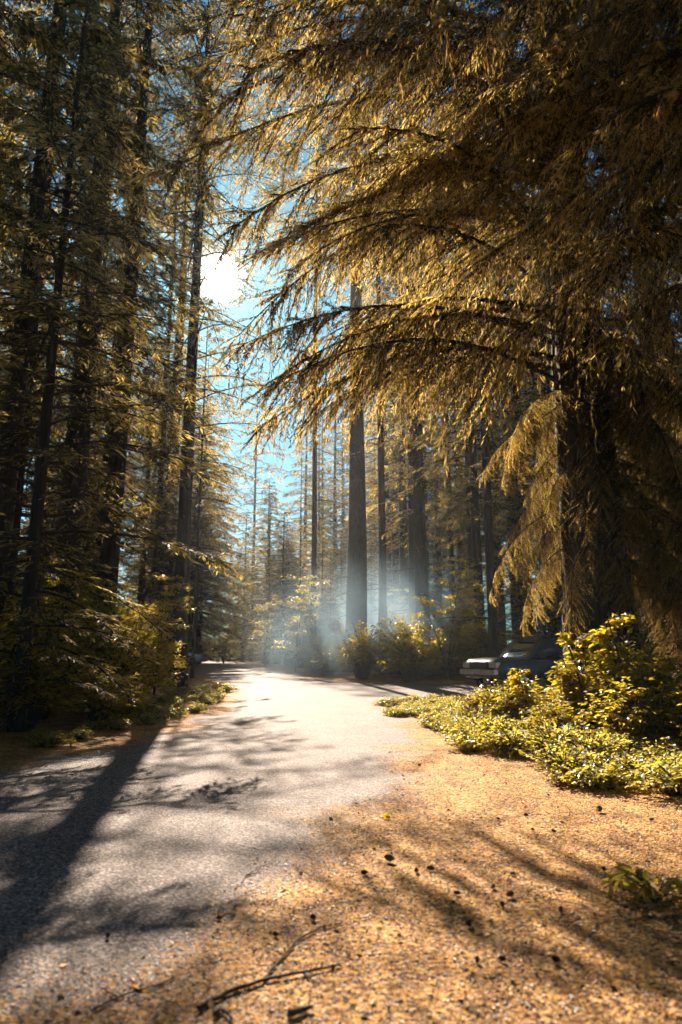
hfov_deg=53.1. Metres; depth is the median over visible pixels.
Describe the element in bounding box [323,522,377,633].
conifer
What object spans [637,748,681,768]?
roadside herb
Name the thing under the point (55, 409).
conifer
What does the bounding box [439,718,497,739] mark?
roadside herb
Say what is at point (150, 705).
roadside herb
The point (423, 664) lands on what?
leafy shrub
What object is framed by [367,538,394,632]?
conifer
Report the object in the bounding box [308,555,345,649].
conifer
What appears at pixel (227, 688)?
roadside herb
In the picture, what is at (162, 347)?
conifer
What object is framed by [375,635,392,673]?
leafy shrub
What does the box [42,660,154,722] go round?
leafy shrub
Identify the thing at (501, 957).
pine cone
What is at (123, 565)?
conifer
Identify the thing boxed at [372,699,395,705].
roadside herb
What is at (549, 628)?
maple tree
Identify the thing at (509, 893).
pine cone
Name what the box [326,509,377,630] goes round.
conifer
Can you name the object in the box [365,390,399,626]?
conifer
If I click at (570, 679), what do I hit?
leafy shoots
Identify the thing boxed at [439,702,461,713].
roadside herb
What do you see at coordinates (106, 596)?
leafy shrub
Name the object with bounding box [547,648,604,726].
leafy shrub
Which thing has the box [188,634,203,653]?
leafy shrub
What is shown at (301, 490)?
conifer
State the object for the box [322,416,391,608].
conifer
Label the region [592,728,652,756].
roadside herb
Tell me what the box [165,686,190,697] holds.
roadside herb
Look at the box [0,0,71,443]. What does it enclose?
conifer
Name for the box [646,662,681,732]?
leafy shrub
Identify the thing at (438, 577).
conifer
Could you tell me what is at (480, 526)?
conifer
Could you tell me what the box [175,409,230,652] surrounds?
conifer
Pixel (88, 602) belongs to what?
maple tree
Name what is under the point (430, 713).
roadside herb
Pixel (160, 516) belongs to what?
conifer
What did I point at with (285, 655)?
leafy shrub
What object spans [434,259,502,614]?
conifer
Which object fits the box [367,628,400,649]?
leafy shrub
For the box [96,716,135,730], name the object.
roadside herb
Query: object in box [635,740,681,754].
roadside herb
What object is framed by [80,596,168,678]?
leafy shrub
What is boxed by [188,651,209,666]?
parked car
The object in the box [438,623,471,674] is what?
leafy shrub
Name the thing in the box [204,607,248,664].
maple tree
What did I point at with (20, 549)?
conifer
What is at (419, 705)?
roadside herb
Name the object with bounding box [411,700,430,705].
roadside herb
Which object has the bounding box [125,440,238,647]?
conifer
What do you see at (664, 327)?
conifer
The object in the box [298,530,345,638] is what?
conifer
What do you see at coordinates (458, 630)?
leafy shrub
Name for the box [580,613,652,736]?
leafy shoots
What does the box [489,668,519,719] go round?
leafy shoots
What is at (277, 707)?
road
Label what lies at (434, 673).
leafy shrub
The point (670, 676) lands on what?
leafy shrub
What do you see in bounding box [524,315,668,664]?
conifer
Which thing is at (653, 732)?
leafy shoots
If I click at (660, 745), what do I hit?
roadside herb
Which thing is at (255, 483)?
conifer
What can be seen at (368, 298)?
conifer
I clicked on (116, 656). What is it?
leafy shrub
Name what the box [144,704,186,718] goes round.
roadside herb
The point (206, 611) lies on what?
conifer
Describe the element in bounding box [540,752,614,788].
roadside herb
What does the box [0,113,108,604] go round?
conifer
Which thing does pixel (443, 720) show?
roadside herb
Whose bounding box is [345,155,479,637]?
conifer
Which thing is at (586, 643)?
leafy shoots
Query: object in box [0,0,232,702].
conifer
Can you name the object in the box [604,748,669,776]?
roadside herb
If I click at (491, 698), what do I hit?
leafy shrub
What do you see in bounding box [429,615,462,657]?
leafy shrub
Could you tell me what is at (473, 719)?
roadside herb
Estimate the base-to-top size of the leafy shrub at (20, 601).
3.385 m
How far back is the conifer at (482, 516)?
56.36 m
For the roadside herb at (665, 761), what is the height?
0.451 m
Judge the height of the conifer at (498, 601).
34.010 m
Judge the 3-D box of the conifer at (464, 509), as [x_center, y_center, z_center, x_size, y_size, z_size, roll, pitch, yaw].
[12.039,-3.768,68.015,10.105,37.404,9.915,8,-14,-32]
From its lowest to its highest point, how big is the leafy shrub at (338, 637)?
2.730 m
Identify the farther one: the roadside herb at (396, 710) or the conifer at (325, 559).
the conifer at (325, 559)
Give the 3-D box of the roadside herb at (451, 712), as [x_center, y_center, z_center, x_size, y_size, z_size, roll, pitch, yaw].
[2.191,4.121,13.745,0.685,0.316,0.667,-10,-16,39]
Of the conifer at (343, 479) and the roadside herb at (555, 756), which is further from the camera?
the conifer at (343, 479)
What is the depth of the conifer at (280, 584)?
55.95 m
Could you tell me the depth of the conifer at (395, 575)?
56.79 m
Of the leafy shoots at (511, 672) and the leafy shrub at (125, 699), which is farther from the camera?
the leafy shrub at (125, 699)
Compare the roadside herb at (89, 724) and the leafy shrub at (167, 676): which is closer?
the roadside herb at (89, 724)
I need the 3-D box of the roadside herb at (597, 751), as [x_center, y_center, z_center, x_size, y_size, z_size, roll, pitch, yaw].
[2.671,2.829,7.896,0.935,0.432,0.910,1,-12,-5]
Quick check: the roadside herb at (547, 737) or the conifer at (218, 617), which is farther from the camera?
the conifer at (218, 617)
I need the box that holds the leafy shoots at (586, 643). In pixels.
[551,617,631,711]
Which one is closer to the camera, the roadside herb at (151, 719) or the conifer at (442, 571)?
the roadside herb at (151, 719)
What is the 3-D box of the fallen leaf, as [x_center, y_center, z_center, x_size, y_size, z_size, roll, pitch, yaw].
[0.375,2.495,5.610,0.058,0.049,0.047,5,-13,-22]
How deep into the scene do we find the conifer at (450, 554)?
42.32 m
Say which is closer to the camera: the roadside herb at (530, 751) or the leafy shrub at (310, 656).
the roadside herb at (530, 751)
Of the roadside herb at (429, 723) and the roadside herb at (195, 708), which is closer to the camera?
the roadside herb at (429, 723)
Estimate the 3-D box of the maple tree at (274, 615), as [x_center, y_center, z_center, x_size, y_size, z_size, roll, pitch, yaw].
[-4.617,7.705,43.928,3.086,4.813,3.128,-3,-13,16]
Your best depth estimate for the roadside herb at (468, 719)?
11.47 m
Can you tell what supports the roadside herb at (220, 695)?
on the ground
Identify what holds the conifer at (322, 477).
on the ground
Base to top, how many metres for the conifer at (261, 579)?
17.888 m
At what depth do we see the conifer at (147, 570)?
62.66 m
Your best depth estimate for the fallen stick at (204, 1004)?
2.80 m
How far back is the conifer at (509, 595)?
61.57 m
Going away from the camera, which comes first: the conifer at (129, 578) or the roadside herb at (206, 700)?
the roadside herb at (206, 700)
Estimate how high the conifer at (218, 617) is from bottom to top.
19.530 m
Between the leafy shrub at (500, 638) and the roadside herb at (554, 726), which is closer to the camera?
the roadside herb at (554, 726)
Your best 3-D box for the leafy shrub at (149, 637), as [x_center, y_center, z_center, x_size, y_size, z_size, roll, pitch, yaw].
[-4.470,3.473,16.400,1.697,2.647,1.720,-6,-14,28]
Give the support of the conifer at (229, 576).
on the ground
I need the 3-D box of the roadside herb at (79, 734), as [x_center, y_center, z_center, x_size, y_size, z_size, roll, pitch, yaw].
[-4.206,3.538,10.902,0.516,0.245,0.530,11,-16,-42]
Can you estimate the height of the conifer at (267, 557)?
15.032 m
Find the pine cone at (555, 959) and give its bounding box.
[551,955,559,962]
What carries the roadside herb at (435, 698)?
on the ground
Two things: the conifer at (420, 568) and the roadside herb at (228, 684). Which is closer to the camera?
the roadside herb at (228, 684)
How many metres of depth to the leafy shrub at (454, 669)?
31.06 m
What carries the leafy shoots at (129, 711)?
on the ground
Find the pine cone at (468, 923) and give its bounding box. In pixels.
[465,920,472,926]
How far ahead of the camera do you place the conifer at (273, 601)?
52.67 m
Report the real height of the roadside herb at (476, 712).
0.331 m
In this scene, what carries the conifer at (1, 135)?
on the ground
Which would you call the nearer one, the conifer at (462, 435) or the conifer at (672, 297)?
the conifer at (672, 297)
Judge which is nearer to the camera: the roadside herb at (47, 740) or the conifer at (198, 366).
the roadside herb at (47, 740)
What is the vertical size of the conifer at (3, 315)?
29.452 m
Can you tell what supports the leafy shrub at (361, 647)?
on the ground
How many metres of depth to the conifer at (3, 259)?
16.68 m
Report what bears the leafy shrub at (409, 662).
on the ground
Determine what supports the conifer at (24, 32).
on the ground
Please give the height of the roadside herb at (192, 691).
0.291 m
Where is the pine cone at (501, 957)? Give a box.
[498,955,505,960]
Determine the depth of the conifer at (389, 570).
56.93 m
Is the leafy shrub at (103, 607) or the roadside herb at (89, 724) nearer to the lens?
the roadside herb at (89, 724)
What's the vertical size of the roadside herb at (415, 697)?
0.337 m
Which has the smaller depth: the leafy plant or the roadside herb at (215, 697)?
the leafy plant
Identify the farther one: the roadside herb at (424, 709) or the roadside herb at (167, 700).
the roadside herb at (167, 700)
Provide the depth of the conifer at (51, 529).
41.16 m
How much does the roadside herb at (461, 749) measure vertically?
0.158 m
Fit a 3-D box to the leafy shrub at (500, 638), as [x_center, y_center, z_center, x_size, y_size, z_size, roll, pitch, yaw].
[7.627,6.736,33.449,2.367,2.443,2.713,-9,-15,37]
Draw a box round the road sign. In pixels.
[329,620,342,653]
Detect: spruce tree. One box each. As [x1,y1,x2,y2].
[122,0,681,729]
[372,0,681,450]
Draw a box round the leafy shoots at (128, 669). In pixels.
[104,646,146,712]
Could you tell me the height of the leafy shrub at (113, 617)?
3.044 m
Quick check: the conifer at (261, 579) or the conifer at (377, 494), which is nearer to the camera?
the conifer at (377, 494)
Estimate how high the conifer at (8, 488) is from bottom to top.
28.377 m
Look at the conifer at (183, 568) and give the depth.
28.31 m
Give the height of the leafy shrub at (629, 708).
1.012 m
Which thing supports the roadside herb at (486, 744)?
on the ground
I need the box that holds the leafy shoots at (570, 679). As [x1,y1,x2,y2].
[545,632,613,728]
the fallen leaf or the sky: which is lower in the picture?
the fallen leaf
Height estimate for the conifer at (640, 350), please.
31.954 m
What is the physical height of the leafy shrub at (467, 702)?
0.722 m
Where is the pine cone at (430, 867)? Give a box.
[427,865,434,869]
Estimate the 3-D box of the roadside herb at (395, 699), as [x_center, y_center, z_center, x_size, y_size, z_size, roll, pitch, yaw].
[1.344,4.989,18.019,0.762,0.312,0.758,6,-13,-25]
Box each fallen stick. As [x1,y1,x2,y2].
[92,973,178,1010]
[196,922,341,1009]
[213,1005,231,1018]
[235,862,273,888]
[287,1004,313,1017]
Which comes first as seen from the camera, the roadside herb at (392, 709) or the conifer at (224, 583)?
the roadside herb at (392, 709)
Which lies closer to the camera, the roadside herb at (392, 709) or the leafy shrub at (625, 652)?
the leafy shrub at (625, 652)
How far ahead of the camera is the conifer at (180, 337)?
43.93 m
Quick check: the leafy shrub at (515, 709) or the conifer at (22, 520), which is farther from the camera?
the conifer at (22, 520)
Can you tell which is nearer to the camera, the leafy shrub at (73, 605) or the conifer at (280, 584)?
the leafy shrub at (73, 605)
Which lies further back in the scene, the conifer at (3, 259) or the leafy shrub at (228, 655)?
the leafy shrub at (228, 655)
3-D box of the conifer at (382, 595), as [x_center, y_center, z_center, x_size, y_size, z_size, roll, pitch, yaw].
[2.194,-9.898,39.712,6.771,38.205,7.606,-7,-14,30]
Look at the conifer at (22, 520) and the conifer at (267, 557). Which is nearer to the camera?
the conifer at (22, 520)
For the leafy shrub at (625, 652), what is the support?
on the ground
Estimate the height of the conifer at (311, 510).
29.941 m
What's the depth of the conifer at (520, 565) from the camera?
33.10 m
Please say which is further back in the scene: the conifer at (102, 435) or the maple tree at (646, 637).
the conifer at (102, 435)
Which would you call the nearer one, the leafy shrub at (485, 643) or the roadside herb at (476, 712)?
the roadside herb at (476, 712)
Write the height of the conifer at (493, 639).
32.404 m
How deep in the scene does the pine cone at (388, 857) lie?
4.41 m
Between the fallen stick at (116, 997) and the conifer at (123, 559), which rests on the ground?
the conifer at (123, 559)
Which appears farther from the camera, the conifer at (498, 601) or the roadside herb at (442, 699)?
the conifer at (498, 601)
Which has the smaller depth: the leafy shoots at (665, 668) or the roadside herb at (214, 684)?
the leafy shoots at (665, 668)
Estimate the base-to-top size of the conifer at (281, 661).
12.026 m
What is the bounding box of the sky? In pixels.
[0,0,681,657]
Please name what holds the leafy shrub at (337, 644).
on the ground
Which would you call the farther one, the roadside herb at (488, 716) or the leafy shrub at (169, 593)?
the leafy shrub at (169, 593)
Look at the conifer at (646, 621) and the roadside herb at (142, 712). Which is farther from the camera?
the conifer at (646, 621)
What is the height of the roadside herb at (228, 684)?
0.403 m
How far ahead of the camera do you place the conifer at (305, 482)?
83.08 m
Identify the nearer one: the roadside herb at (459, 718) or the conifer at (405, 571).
the roadside herb at (459, 718)
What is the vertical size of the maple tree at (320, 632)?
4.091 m
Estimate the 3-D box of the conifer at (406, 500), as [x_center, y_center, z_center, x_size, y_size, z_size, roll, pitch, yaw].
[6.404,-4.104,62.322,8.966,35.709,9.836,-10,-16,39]
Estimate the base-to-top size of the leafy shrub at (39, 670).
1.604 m
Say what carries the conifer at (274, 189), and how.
on the ground
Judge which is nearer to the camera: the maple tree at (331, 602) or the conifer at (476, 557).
the conifer at (476, 557)
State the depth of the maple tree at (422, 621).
31.93 m
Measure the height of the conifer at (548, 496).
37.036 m
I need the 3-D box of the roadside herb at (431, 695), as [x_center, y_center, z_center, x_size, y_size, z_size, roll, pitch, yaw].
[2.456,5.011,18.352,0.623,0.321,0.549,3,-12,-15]
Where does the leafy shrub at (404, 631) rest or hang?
on the ground
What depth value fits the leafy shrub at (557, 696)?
11.12 m
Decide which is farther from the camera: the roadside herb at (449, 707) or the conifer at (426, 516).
the conifer at (426, 516)
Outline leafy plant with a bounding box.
[602,861,681,906]
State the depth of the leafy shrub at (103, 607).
16.69 m
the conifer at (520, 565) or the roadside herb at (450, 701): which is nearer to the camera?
the roadside herb at (450, 701)
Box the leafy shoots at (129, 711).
[116,676,150,724]
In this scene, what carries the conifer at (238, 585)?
on the ground
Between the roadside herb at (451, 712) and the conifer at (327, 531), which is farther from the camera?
the conifer at (327, 531)
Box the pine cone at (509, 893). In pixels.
[506,890,513,896]
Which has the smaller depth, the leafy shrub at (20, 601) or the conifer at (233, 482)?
the leafy shrub at (20, 601)
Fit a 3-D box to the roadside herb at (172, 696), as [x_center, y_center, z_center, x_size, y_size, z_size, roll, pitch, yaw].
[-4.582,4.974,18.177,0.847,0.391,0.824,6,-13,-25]
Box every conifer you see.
[0,0,41,427]
[0,0,57,435]
[0,0,68,285]
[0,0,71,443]
[0,0,142,453]
[0,0,191,685]
[0,0,204,635]
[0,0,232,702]
[0,0,252,739]
[0,1,167,691]
[0,78,54,472]
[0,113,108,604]
[0,396,58,608]
[0,423,44,609]
[1,37,212,624]
[1,235,65,569]
[2,82,64,529]
[6,0,260,695]
[13,459,90,614]
[14,474,53,597]
[15,388,145,663]
[15,449,95,635]
[18,322,72,565]
[47,219,175,593]
[52,245,156,582]
[55,0,319,686]
[63,327,157,599]
[88,299,145,601]
[117,112,228,625]
[117,346,177,608]
[118,321,196,608]
[119,338,193,623]
[120,542,139,606]
[121,368,212,635]
[125,322,204,586]
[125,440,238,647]
[126,330,218,589]
[128,412,254,661]
[133,130,237,649]
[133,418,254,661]
[136,349,222,620]
[143,561,172,669]
[145,403,262,663]
[148,296,254,677]
[164,344,238,532]
[173,445,249,662]
[174,565,217,653]
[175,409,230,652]
[189,519,222,662]
[193,351,249,550]
[202,486,236,662]
[202,556,240,660]
[203,535,242,659]
[214,511,264,661]
[219,364,295,661]
[221,478,299,662]
[222,548,242,635]
[226,548,255,622]
[232,493,304,663]
[232,579,259,660]
[233,28,381,668]
[238,536,275,659]
[240,549,263,606]
[241,508,319,664]
[250,520,307,663]
[256,533,307,663]
[257,542,306,663]
[262,524,319,658]
[265,518,331,664]
[270,447,327,589]
[271,397,342,612]
[284,79,393,594]
[290,419,348,590]
[293,407,346,619]
[294,504,345,662]
[295,453,337,572]
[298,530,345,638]
[299,371,348,610]
[305,109,391,671]
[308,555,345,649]
[310,388,375,635]
[318,531,368,638]
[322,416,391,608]
[323,389,399,628]
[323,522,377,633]
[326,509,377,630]
[331,69,411,670]
[334,289,433,633]
[337,262,463,631]
[339,413,389,625]
[340,295,441,633]
[343,174,409,633]
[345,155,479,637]
[349,106,450,674]
[356,49,557,680]
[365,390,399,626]
[366,385,443,574]
[366,395,446,560]
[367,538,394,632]
[370,249,426,625]
[383,132,458,634]
[386,291,480,634]
[387,129,548,653]
[392,193,544,637]
[397,483,467,639]
[417,220,463,616]
[426,365,486,619]
[427,375,504,604]
[428,496,466,634]
[429,398,502,594]
[429,502,485,634]
[431,215,557,642]
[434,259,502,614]
[436,163,556,644]
[441,286,525,644]
[441,343,527,632]
[446,340,532,622]
[458,246,555,640]
[463,283,557,643]
[474,396,562,647]
[475,122,607,634]
[478,473,510,634]
[486,5,681,680]
[488,188,621,631]
[491,268,557,633]
[494,186,619,629]
[504,343,556,634]
[504,547,545,642]
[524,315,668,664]
[525,285,557,628]
[551,451,668,661]
[600,153,681,674]
[601,130,681,633]
[637,503,661,663]
[656,130,681,392]
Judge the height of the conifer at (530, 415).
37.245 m
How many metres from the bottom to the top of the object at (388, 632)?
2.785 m
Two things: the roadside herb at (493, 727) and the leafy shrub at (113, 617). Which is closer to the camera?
the roadside herb at (493, 727)
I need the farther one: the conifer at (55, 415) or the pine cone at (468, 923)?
the conifer at (55, 415)
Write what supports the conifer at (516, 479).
on the ground
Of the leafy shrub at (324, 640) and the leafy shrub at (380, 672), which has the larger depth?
the leafy shrub at (324, 640)
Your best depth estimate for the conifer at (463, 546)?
54.02 m
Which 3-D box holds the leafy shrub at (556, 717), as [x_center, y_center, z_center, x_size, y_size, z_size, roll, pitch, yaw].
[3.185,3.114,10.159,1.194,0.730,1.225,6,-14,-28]
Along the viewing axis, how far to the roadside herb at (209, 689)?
20.85 m
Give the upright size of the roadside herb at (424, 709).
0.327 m
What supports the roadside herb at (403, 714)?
on the ground
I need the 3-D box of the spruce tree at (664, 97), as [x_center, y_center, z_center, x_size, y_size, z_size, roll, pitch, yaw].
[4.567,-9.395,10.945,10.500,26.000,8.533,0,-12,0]
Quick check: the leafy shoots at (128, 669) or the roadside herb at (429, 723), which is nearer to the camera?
the roadside herb at (429, 723)
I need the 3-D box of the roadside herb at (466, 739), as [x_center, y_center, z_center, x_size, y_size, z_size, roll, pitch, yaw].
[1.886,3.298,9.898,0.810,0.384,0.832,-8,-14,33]
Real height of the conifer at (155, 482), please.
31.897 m
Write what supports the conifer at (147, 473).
on the ground
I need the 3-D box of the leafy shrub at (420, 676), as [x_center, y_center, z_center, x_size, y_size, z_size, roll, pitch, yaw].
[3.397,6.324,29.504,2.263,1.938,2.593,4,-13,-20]
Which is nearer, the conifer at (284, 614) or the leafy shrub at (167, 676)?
the leafy shrub at (167, 676)
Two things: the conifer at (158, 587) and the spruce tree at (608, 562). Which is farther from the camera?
the conifer at (158, 587)
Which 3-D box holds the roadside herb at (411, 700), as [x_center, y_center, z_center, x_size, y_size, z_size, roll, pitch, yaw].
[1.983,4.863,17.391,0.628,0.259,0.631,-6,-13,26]
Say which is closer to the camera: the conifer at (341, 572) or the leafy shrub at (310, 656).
the leafy shrub at (310, 656)
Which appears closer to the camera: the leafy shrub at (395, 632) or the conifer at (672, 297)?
the conifer at (672, 297)
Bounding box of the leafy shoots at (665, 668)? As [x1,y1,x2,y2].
[648,653,681,705]
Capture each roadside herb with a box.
[20,729,75,746]
[24,725,62,739]
[62,725,93,739]
[76,716,109,729]
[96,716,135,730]
[113,702,156,719]
[130,712,168,724]
[138,700,162,709]
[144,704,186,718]
[155,692,185,702]
[155,697,182,703]
[155,698,186,709]
[162,704,188,716]
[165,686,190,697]
[181,687,201,693]
[182,691,213,702]
[182,700,209,712]
[196,687,225,694]
[200,697,216,703]
[202,681,228,691]
[202,692,222,700]
[204,690,228,700]
[209,682,230,691]
[214,682,239,691]
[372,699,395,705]
[379,695,404,704]
[381,704,411,716]
[382,704,412,713]
[387,707,407,716]
[389,707,415,716]
[405,694,426,701]
[405,701,431,708]
[409,699,424,704]
[409,703,441,714]
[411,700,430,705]
[415,711,446,724]
[419,709,446,718]
[421,716,438,725]
[425,693,441,698]
[425,695,444,703]
[426,716,459,728]
[433,696,454,704]
[433,716,450,723]
[437,708,463,717]
[437,719,462,735]
[438,697,462,709]
[438,719,455,730]
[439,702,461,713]
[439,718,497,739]
[439,726,494,748]
[448,714,468,723]
[451,707,476,719]
[452,714,481,727]
[452,743,474,752]
[456,715,496,726]
[456,723,492,734]
[457,741,485,751]
[459,726,490,741]
[468,708,485,718]
[469,711,520,730]
[469,714,507,728]
[473,733,526,756]
[477,722,519,736]
[477,723,537,754]
[499,717,534,731]
[508,718,542,737]
[514,722,581,754]
[515,745,541,757]
[523,717,591,741]
[526,735,618,765]
[530,739,595,773]
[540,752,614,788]
[554,725,632,758]
[566,761,647,793]
[577,749,613,766]
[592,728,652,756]
[594,753,651,775]
[604,741,642,758]
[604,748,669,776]
[619,753,681,795]
[619,767,650,783]
[625,740,681,759]
[630,740,681,755]
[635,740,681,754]
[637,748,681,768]
[639,752,681,778]
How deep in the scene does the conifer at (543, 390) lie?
36.91 m
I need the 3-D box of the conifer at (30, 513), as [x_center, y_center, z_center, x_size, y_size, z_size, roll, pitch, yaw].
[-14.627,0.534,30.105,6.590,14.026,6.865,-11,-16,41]
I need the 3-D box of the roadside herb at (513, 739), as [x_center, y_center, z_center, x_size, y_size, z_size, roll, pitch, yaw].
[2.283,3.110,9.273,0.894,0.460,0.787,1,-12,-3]
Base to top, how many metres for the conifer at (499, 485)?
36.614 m
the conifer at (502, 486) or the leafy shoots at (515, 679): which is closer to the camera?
the leafy shoots at (515, 679)
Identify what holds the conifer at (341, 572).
on the ground
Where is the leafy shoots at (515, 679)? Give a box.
[506,669,539,720]
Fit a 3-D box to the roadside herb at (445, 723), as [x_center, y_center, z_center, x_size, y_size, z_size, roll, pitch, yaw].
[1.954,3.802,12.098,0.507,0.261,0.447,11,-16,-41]
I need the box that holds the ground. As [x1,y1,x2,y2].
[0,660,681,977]
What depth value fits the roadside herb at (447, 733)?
11.48 m
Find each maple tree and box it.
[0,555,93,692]
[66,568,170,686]
[75,570,117,658]
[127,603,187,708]
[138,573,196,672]
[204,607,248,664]
[245,593,292,666]
[271,575,329,671]
[287,579,345,647]
[308,608,331,644]
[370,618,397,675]
[373,587,408,634]
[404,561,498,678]
[410,615,435,650]
[428,556,487,633]
[497,563,561,639]
[634,571,669,677]
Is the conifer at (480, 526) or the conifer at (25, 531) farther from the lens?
the conifer at (480, 526)
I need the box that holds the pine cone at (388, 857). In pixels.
[384,854,393,860]
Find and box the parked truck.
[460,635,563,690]
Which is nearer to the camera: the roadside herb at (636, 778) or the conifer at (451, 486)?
the roadside herb at (636, 778)
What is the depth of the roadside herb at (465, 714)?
13.65 m
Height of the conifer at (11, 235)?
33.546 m
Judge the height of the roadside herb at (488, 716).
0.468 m
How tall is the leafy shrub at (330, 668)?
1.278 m
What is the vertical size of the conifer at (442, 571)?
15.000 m
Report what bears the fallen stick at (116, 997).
on the road
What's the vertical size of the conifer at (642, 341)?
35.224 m
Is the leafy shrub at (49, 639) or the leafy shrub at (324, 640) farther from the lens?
the leafy shrub at (324, 640)
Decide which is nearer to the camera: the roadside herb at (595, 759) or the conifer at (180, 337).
the roadside herb at (595, 759)
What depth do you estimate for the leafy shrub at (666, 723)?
8.67 m
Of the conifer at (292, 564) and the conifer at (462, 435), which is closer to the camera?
the conifer at (462, 435)
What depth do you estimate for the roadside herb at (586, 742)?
8.03 m
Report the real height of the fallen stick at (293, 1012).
0.026 m
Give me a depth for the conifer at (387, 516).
49.37 m
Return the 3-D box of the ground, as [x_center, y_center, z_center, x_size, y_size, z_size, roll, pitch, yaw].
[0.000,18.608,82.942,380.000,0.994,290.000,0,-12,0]
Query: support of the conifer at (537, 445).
on the ground
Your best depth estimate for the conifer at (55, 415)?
56.74 m
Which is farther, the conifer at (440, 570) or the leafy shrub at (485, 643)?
the conifer at (440, 570)
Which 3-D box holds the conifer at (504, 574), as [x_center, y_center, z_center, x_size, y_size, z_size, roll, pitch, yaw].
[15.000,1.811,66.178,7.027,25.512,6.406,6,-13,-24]
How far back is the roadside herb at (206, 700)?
18.30 m
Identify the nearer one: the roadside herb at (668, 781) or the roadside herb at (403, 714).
the roadside herb at (668, 781)
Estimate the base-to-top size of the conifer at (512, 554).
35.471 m
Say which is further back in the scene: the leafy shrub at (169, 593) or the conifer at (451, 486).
the conifer at (451, 486)
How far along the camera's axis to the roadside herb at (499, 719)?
10.73 m
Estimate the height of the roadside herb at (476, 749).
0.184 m
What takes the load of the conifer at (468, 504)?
on the ground
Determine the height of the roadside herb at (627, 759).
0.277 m
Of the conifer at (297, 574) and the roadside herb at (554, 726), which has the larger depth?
the conifer at (297, 574)
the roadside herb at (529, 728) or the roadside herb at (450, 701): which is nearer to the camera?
the roadside herb at (529, 728)
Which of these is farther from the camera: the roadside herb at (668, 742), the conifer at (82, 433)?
the conifer at (82, 433)
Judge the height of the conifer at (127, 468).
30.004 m
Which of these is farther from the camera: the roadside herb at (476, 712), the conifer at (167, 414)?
the conifer at (167, 414)
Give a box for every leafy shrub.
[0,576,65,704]
[0,592,104,719]
[0,637,89,730]
[5,581,60,649]
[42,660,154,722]
[58,590,162,687]
[69,603,174,710]
[76,595,164,670]
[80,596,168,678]
[96,683,156,716]
[133,626,179,699]
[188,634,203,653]
[216,634,240,660]
[250,651,269,662]
[276,622,325,667]
[296,634,331,672]
[300,636,336,670]
[301,649,349,674]
[323,622,368,658]
[327,630,343,651]
[335,632,381,676]
[337,620,391,678]
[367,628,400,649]
[371,612,436,678]
[374,629,444,681]
[374,643,397,674]
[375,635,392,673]
[380,620,421,674]
[388,639,441,671]
[391,637,445,679]
[424,632,451,674]
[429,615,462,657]
[435,645,464,675]
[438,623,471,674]
[443,627,488,676]
[451,620,505,666]
[451,686,490,711]
[466,679,518,720]
[486,627,510,648]
[490,675,555,720]
[513,696,600,737]
[519,677,604,726]
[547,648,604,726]
[563,628,681,732]
[570,676,681,746]
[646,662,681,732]
[652,657,681,717]
[653,692,681,743]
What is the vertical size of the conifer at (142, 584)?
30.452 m
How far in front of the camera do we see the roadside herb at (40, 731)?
10.72 m
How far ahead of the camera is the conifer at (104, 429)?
54.92 m
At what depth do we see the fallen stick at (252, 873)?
4.17 m
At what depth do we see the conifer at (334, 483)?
82.53 m
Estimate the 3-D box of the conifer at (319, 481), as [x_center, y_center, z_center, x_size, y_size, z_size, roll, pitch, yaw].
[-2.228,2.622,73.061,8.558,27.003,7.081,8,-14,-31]
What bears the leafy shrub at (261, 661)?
on the ground
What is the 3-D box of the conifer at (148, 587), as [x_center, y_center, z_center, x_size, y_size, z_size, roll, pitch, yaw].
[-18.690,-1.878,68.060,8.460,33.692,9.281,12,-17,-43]
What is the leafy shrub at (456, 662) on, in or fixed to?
on the ground
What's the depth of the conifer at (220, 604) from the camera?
71.39 m
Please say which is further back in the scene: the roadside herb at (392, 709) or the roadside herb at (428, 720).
the roadside herb at (392, 709)
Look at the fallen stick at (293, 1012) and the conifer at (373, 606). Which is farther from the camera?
the conifer at (373, 606)
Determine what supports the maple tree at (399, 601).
on the ground
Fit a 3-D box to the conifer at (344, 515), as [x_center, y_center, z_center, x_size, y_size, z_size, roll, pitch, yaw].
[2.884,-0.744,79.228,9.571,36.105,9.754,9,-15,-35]
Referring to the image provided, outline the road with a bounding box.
[0,661,681,1023]
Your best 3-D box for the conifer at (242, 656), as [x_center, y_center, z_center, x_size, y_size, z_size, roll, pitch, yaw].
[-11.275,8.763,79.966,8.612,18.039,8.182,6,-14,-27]
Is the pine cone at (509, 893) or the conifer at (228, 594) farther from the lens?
the conifer at (228, 594)
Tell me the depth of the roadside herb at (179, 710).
14.99 m
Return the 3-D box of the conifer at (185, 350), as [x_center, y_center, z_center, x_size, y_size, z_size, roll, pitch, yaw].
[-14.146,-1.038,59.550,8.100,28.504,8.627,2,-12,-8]
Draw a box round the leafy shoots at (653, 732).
[620,668,681,746]
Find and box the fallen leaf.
[383,812,390,818]
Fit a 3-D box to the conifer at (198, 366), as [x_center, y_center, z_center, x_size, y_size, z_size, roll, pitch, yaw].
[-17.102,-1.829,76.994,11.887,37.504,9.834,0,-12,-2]
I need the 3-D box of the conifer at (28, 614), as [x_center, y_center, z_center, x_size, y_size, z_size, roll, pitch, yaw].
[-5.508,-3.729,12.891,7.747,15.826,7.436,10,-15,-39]
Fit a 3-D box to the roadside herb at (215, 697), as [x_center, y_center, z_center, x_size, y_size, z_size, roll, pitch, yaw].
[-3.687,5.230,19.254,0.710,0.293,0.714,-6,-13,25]
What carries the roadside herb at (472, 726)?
on the ground
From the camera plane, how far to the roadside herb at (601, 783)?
6.73 m
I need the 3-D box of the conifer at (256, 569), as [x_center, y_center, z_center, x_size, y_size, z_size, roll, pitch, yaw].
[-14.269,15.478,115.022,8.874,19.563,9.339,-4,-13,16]

